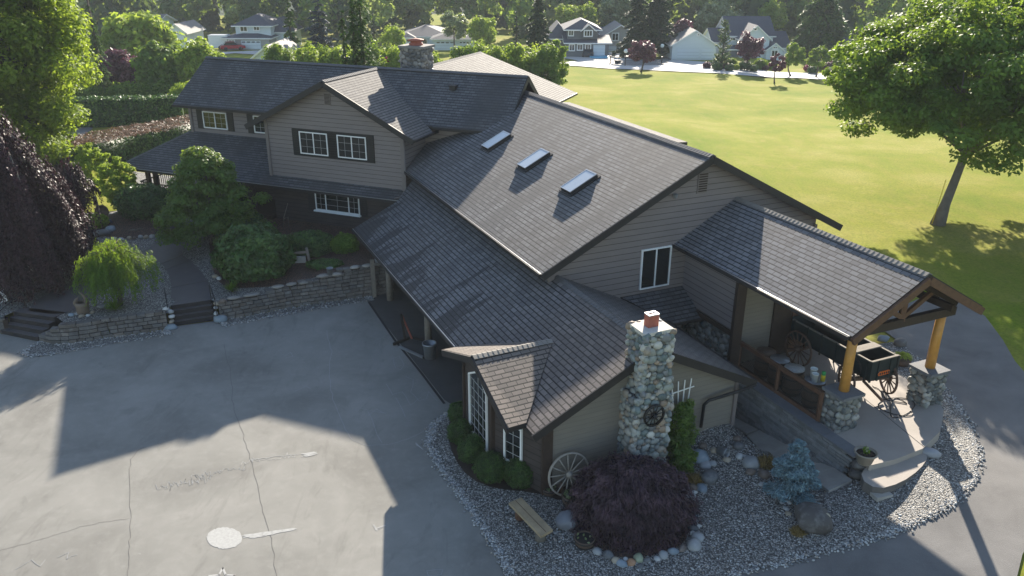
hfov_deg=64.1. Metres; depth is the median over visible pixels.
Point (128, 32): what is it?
broadleaf tree
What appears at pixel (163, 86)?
hedge
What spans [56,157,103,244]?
copper beech
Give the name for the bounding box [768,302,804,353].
barn door
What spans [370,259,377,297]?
wooden post
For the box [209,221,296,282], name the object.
rhododendron
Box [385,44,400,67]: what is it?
orchard tree
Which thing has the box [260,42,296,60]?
orchard tree
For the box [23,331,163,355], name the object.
gravel strip
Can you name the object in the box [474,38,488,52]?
orchard tree
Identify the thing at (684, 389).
trellis
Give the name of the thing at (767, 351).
barrel
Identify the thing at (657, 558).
border rock
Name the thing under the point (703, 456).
border rock
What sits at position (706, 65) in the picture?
garden shrub
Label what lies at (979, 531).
lane
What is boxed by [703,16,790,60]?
white house
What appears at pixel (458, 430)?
boxwood
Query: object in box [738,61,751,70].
garden shrub
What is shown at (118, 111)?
hedge
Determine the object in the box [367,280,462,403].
porch floor
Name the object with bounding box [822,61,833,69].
garden shrub
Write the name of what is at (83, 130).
garden path
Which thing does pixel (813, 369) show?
bucket
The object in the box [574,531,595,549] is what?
planter
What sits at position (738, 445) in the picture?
border rock
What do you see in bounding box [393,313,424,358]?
wooden chair
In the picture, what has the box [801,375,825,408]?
barrel
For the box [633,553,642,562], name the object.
border rock
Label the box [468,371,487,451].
window
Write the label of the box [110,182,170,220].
shrub
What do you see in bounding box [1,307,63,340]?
side steps
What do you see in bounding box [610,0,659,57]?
conifer tree
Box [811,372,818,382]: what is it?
bucket
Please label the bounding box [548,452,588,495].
spoked wheel
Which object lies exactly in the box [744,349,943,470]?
patio
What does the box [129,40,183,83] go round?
broadleaf tree
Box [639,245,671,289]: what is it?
window
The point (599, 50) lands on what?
garage door
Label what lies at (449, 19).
broadleaf tree
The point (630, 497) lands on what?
laceleaf maple
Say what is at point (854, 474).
rock
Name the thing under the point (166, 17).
pale house
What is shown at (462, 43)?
garage door
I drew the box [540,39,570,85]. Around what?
broadleaf tree
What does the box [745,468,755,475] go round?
border rock
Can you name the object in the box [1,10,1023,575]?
lawn
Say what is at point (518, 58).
orchard tree
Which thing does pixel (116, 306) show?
yucca
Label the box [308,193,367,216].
window
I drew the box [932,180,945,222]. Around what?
tree stake
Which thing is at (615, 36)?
window
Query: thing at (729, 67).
garden shrub
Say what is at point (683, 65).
road
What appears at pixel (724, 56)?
columnar cypress
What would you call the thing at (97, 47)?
conifer tree
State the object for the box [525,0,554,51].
conifer tree
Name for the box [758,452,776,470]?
grass tuft
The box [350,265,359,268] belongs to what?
cap stone
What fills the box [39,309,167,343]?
retaining wall
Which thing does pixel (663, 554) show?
border rock
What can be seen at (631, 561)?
border rock
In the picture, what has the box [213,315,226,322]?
border rock
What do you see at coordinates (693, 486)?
border rock
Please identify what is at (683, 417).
cotoneaster
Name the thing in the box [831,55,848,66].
broadleaf tree
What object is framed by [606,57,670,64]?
gravel island
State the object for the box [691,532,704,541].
border rock
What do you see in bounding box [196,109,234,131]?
window
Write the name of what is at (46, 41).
tall tree
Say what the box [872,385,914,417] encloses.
hose
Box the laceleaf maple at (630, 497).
[560,450,703,555]
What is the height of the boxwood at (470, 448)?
0.962 m
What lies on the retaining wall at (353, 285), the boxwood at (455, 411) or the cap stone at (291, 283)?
the cap stone at (291, 283)
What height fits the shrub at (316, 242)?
1.234 m
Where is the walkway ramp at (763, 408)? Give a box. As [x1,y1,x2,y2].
[735,381,855,478]
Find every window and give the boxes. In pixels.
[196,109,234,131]
[239,27,247,31]
[246,114,264,133]
[291,129,335,157]
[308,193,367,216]
[329,133,374,161]
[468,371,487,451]
[503,429,522,461]
[568,31,573,35]
[569,44,574,50]
[577,44,582,50]
[584,30,592,36]
[585,44,590,48]
[611,33,618,40]
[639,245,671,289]
[771,50,778,56]
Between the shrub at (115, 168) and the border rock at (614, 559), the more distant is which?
the shrub at (115, 168)
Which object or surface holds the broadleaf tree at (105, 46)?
on the lawn at (881, 190)
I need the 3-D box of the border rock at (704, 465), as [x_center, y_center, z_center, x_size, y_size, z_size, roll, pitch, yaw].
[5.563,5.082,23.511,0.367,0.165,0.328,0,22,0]
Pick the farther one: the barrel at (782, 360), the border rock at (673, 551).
the barrel at (782, 360)
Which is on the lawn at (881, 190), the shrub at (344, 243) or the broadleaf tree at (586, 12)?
the broadleaf tree at (586, 12)
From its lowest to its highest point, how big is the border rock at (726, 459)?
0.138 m
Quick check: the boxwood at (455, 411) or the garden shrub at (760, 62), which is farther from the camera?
the garden shrub at (760, 62)
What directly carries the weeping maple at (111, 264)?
on the yard ground at (199, 257)
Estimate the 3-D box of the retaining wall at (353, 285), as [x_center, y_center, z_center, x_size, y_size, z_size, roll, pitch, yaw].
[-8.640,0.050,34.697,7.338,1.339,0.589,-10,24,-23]
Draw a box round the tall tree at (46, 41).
[0,0,103,171]
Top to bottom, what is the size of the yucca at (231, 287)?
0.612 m
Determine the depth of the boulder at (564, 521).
21.29 m
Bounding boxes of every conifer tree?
[84,0,111,95]
[283,0,301,42]
[302,0,338,49]
[337,11,352,64]
[345,0,362,64]
[350,0,378,65]
[370,12,378,49]
[513,11,521,46]
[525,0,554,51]
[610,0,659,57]
[641,0,677,56]
[790,0,851,61]
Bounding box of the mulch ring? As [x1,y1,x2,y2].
[581,509,687,557]
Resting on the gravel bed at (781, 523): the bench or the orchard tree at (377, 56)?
the bench
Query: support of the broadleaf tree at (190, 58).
on the lawn at (881, 190)
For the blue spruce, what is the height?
1.883 m
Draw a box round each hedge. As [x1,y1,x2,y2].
[49,114,190,169]
[70,79,184,97]
[71,93,183,127]
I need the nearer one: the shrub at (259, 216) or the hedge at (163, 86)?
the shrub at (259, 216)
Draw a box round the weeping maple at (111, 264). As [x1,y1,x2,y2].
[69,237,163,308]
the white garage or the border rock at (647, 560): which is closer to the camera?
the border rock at (647, 560)
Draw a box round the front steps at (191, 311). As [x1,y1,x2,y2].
[171,296,215,325]
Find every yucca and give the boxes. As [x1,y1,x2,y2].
[102,296,124,312]
[222,281,239,291]
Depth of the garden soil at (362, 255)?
36.60 m
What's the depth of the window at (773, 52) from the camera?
134.14 m
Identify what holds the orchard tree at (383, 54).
on the lawn at (881, 190)
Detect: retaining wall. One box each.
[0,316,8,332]
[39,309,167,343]
[217,265,393,318]
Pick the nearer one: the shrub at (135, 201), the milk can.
the milk can
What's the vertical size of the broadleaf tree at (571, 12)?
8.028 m
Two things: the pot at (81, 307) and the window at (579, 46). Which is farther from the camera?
the window at (579, 46)
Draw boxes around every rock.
[96,229,111,235]
[105,225,115,231]
[164,323,177,329]
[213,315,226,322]
[592,547,601,554]
[603,550,613,558]
[611,557,619,563]
[616,559,626,567]
[626,558,635,565]
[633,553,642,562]
[643,557,650,562]
[654,556,660,560]
[659,550,667,558]
[667,548,678,554]
[678,544,685,551]
[686,538,701,551]
[688,524,698,531]
[689,483,696,490]
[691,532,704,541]
[692,449,709,464]
[697,483,706,492]
[699,442,706,448]
[699,461,711,469]
[700,469,718,484]
[710,447,716,452]
[710,460,716,466]
[722,457,730,461]
[732,441,744,450]
[736,453,743,459]
[742,455,759,469]
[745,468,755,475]
[758,469,769,479]
[848,469,862,479]
[851,459,865,469]
[877,335,889,341]
[893,338,906,346]
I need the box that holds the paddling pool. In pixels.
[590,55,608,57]
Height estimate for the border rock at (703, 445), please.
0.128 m
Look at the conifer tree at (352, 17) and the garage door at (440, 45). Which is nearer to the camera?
the conifer tree at (352, 17)
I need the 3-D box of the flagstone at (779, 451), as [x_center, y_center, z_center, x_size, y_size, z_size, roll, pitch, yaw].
[8.409,5.094,24.552,1.196,0.376,1.316,-8,24,-19]
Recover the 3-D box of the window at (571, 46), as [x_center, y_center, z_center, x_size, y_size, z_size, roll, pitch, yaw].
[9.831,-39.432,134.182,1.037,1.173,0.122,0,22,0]
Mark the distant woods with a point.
(408, 13)
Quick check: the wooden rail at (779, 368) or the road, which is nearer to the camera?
the wooden rail at (779, 368)
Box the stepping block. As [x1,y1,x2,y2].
[870,492,892,501]
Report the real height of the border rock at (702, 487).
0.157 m
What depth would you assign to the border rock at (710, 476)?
22.90 m
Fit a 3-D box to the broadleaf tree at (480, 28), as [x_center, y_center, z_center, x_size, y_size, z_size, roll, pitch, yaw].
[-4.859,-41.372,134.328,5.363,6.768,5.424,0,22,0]
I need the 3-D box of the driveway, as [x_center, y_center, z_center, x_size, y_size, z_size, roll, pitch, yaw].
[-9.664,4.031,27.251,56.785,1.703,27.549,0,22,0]
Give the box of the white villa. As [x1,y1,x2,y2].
[220,13,303,49]
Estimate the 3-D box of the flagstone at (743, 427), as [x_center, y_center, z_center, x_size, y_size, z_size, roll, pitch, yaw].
[7.495,4.482,27.061,0.771,0.432,1.697,-10,24,-23]
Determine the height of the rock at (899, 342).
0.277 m
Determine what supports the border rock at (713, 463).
on the gravel bed at (781, 523)
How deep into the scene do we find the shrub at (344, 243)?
37.03 m
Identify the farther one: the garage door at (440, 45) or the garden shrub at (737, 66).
the garage door at (440, 45)
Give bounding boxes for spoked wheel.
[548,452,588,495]
[643,404,664,426]
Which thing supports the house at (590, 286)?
on the lawn at (881, 190)
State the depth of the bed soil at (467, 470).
23.22 m
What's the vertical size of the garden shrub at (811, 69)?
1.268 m
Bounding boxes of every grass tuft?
[684,469,702,486]
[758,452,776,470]
[788,524,807,537]
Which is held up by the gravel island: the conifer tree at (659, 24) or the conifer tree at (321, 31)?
the conifer tree at (659, 24)
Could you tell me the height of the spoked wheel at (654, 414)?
0.660 m
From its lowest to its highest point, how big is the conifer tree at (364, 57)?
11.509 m
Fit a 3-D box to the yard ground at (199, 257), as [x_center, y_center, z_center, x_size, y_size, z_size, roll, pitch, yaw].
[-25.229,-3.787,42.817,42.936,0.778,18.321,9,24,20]
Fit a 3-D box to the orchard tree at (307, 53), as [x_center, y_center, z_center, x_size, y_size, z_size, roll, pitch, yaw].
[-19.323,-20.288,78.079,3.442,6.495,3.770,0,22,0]
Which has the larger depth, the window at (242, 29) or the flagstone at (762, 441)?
the window at (242, 29)
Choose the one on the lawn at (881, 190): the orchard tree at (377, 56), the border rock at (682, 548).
the orchard tree at (377, 56)
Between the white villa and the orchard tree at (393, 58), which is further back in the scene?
the white villa
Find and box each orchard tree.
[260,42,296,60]
[283,47,302,55]
[293,40,319,62]
[313,42,330,60]
[320,44,346,63]
[336,44,357,62]
[358,38,386,66]
[376,46,395,66]
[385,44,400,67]
[432,50,442,63]
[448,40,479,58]
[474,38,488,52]
[482,44,505,60]
[501,42,534,72]
[501,44,511,59]
[524,41,543,71]
[528,42,560,84]
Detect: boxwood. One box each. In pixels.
[447,401,462,421]
[447,418,472,444]
[457,432,485,463]
[471,450,505,483]
[502,457,532,489]
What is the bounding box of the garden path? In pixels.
[66,127,92,136]
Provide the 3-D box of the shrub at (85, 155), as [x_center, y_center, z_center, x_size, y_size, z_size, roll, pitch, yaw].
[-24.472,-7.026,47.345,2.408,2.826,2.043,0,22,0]
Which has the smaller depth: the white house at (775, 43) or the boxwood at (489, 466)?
the boxwood at (489, 466)
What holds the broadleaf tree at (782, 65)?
on the lawn at (881, 190)
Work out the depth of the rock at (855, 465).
22.58 m
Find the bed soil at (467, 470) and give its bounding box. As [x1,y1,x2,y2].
[448,421,588,499]
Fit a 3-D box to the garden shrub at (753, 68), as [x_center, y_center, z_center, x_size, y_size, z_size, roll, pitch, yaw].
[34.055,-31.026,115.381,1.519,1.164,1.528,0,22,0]
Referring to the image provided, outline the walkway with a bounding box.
[29,237,209,313]
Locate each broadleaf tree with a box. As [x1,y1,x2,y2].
[74,35,115,68]
[92,48,138,83]
[101,9,186,55]
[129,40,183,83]
[172,36,224,82]
[377,25,405,51]
[440,10,468,47]
[466,15,498,46]
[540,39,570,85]
[554,3,582,23]
[578,1,597,24]
[597,0,631,25]
[627,40,656,71]
[671,18,692,33]
[694,0,744,31]
[735,31,765,70]
[757,0,788,29]
[768,53,786,82]
[783,42,806,75]
[805,45,832,76]
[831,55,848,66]
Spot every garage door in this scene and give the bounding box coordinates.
[241,41,260,48]
[436,41,452,49]
[459,41,471,48]
[593,45,604,55]
[609,46,615,50]
[677,49,698,58]
[701,50,713,58]
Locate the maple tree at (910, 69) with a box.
[821,0,1023,226]
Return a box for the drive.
[222,50,258,53]
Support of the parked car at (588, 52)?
on the road
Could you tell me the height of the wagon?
1.470 m
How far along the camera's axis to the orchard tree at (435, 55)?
79.25 m
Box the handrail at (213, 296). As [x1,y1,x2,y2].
[208,283,216,314]
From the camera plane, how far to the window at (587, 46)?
134.11 m
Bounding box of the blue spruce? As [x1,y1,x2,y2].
[762,439,821,504]
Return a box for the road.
[565,52,973,83]
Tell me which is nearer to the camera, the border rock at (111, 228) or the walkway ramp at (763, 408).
the walkway ramp at (763, 408)
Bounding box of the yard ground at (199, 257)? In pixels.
[0,171,369,326]
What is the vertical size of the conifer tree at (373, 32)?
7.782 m
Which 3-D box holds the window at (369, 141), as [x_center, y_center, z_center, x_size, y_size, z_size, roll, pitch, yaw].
[-7.675,-6.738,39.220,2.440,1.220,0.072,9,24,20]
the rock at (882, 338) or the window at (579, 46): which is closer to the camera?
the rock at (882, 338)
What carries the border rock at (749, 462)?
on the gravel bed at (781, 523)
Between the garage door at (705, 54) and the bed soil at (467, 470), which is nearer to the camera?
the bed soil at (467, 470)
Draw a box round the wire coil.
[842,357,860,377]
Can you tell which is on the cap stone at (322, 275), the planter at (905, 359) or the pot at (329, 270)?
the pot at (329, 270)
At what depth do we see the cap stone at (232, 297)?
33.31 m
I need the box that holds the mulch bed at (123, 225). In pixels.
[90,213,179,237]
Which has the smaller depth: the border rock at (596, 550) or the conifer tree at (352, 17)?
the border rock at (596, 550)
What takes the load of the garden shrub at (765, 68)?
on the lawn at (881, 190)
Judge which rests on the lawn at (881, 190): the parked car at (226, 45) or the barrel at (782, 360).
the parked car at (226, 45)
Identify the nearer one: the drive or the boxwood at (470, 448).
the boxwood at (470, 448)
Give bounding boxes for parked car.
[220,41,245,50]
[582,48,593,56]
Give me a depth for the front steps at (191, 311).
33.21 m
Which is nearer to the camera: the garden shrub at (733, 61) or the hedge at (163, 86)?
the hedge at (163, 86)
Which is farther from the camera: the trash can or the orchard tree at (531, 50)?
the orchard tree at (531, 50)
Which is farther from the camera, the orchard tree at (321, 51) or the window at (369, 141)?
the orchard tree at (321, 51)
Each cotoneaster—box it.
[667,397,700,450]
[667,444,698,473]
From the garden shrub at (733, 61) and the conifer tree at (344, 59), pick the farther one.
the garden shrub at (733, 61)
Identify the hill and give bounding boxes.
[157,0,464,15]
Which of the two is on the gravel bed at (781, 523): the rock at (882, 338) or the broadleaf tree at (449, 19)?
the rock at (882, 338)
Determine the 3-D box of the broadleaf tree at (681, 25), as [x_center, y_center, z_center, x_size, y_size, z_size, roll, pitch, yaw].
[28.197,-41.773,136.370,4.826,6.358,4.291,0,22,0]
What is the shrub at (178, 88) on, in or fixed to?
on the lawn at (881, 190)
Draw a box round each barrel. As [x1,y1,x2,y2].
[753,346,775,378]
[767,354,789,386]
[781,363,804,396]
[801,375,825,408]
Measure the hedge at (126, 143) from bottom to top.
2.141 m
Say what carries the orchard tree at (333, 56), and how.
on the lawn at (881, 190)
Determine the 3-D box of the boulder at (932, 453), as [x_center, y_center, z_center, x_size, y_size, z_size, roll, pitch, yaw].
[11.875,4.647,23.229,0.569,0.234,0.376,12,25,26]
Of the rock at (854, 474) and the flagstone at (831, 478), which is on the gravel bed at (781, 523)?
the flagstone at (831, 478)
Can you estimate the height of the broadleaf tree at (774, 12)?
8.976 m
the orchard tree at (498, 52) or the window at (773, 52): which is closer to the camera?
the orchard tree at (498, 52)
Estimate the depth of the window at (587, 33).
134.50 m
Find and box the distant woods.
[1,0,957,43]
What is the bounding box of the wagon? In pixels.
[784,315,900,401]
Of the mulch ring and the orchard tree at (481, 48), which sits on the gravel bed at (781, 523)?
the mulch ring
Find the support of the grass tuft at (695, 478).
on the gravel bed at (781, 523)
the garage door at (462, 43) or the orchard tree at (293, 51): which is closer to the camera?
the orchard tree at (293, 51)
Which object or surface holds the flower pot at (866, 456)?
on the patio
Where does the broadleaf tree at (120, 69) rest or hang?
on the lawn at (881, 190)
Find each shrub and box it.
[69,142,110,187]
[85,211,109,228]
[95,156,136,202]
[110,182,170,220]
[168,81,188,114]
[198,211,265,236]
[290,229,333,257]
[305,258,344,269]
[330,232,359,253]
[702,62,711,67]
[712,62,722,69]
[725,64,734,70]
[727,58,737,65]
[733,64,739,69]
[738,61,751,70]
[748,64,757,71]
[753,58,767,69]
[761,65,768,70]
[807,66,818,73]
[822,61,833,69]
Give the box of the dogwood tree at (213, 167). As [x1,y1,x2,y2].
[150,146,276,250]
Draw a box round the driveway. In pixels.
[0,301,979,575]
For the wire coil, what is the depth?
25.36 m
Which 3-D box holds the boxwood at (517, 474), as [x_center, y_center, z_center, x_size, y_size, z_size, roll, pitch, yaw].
[0.226,5.198,23.037,0.993,1.000,1.054,0,22,0]
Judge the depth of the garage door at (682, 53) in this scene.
130.55 m
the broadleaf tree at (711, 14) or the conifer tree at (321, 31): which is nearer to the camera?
the conifer tree at (321, 31)
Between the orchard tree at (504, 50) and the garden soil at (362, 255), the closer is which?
the garden soil at (362, 255)
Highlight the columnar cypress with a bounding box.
[713,19,732,64]
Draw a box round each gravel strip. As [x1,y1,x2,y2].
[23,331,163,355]
[226,297,367,323]
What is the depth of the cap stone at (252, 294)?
33.62 m
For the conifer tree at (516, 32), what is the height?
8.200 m
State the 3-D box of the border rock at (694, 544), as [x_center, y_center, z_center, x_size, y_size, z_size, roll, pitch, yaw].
[4.620,6.475,20.714,0.383,0.217,0.453,0,22,0]
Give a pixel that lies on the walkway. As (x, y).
(189, 281)
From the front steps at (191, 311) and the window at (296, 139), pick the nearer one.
the front steps at (191, 311)
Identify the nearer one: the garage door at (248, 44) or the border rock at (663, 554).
the border rock at (663, 554)
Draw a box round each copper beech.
[0,108,102,309]
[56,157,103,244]
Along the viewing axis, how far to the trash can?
30.12 m
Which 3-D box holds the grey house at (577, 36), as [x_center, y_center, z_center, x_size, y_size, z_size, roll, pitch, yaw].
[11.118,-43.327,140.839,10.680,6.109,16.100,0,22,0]
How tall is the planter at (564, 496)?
0.337 m
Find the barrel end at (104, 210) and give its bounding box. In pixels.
[94,205,108,215]
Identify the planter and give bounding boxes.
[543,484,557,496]
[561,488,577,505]
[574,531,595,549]
[893,351,912,366]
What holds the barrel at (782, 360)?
on the patio
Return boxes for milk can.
[716,446,729,457]
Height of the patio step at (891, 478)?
0.450 m
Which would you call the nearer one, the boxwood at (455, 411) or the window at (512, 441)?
the window at (512, 441)
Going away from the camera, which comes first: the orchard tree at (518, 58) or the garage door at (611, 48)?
the orchard tree at (518, 58)
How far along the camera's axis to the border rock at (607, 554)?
20.33 m
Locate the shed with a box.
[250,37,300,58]
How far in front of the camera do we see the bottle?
24.78 m
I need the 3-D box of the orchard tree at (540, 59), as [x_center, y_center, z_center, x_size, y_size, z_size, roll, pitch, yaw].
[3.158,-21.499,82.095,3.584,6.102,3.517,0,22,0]
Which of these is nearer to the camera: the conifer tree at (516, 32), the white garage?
the conifer tree at (516, 32)
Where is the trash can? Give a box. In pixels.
[422,340,436,359]
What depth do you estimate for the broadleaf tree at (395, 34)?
112.72 m
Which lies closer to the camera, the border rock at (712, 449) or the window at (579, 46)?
the border rock at (712, 449)
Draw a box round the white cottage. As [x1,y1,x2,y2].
[170,20,205,47]
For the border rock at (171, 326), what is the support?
on the driveway
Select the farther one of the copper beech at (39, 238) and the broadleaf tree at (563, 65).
the broadleaf tree at (563, 65)
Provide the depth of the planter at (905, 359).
28.35 m
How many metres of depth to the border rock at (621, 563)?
20.07 m
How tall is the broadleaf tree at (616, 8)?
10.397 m
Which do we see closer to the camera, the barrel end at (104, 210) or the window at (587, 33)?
the barrel end at (104, 210)
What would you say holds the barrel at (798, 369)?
on the patio
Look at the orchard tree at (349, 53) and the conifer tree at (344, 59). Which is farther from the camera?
the orchard tree at (349, 53)
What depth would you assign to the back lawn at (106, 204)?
45.34 m
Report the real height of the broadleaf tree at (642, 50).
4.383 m
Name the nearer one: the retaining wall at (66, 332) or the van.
the retaining wall at (66, 332)
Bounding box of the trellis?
[672,378,693,429]
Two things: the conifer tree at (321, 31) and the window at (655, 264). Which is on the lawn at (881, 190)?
the conifer tree at (321, 31)
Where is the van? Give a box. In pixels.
[208,34,229,49]
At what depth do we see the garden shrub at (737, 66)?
115.34 m
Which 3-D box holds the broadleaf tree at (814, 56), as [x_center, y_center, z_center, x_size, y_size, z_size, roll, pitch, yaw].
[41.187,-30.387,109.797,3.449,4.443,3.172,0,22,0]
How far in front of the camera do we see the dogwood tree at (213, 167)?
37.37 m
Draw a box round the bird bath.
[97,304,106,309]
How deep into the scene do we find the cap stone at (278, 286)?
34.05 m
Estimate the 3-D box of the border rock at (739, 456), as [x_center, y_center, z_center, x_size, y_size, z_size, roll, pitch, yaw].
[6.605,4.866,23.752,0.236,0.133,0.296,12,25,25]
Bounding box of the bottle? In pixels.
[820,371,825,381]
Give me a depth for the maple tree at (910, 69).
39.55 m
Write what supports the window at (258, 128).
in the house at (590, 286)
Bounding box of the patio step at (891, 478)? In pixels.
[860,453,926,494]
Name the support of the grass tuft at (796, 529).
on the gravel bed at (781, 523)
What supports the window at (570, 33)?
in the grey house at (577, 36)
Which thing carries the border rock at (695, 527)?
on the gravel bed at (781, 523)
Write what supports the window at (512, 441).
in the house at (590, 286)
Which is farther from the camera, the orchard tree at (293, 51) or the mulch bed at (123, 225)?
the orchard tree at (293, 51)
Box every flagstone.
[734,418,757,434]
[747,430,784,453]
[768,444,788,457]
[814,462,851,492]
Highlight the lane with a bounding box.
[730,298,1023,575]
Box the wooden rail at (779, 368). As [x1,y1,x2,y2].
[738,340,824,422]
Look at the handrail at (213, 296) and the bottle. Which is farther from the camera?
the handrail at (213, 296)
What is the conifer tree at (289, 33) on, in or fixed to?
on the lawn at (881, 190)
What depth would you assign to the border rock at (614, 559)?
20.20 m
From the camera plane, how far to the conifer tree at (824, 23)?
133.45 m
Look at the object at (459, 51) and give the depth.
81.26 m
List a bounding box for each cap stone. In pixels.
[226,296,241,299]
[243,292,259,296]
[272,284,283,288]
[286,282,296,285]
[316,274,329,277]
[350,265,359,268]
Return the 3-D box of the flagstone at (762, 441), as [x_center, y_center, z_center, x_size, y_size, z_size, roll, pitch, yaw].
[7.976,4.849,25.538,1.228,0.404,1.604,-10,24,-22]
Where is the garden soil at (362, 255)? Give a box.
[209,217,380,287]
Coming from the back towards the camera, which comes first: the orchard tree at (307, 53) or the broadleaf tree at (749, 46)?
the broadleaf tree at (749, 46)
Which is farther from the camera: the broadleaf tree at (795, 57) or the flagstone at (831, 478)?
the broadleaf tree at (795, 57)
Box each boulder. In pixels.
[555,510,579,530]
[794,501,832,534]
[922,447,940,458]
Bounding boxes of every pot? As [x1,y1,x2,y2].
[73,291,89,314]
[326,267,332,274]
[854,445,878,466]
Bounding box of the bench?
[509,497,552,542]
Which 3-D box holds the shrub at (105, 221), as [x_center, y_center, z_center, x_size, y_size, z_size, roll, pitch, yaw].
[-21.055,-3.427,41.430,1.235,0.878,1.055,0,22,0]
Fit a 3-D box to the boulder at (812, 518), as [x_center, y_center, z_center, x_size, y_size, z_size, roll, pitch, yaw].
[7.761,5.851,21.028,0.886,0.516,0.934,0,22,0]
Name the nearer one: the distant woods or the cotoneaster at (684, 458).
the cotoneaster at (684, 458)
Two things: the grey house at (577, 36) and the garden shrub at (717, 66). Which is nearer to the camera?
the garden shrub at (717, 66)
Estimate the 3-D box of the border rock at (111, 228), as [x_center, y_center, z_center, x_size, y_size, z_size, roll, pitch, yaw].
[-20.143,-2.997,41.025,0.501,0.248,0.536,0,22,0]
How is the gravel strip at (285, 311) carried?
on the driveway
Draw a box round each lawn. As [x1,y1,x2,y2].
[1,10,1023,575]
[36,168,132,212]
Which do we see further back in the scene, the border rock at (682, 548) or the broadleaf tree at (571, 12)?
the broadleaf tree at (571, 12)
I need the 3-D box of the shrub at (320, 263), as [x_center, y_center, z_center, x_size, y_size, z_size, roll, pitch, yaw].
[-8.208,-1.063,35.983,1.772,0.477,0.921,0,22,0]
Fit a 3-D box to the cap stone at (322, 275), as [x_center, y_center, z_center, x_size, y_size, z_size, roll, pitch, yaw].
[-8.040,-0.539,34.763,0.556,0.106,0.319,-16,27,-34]
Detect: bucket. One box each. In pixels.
[810,367,817,377]
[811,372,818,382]
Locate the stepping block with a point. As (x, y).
(876, 497)
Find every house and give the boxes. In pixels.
[126,38,984,494]
[157,14,177,24]
[402,24,473,49]
[547,17,611,56]
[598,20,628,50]
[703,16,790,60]
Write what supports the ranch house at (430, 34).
on the lawn at (881, 190)
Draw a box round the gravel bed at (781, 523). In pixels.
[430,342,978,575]
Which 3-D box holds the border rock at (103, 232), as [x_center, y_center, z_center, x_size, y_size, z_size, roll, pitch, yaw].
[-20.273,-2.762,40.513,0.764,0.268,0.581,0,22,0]

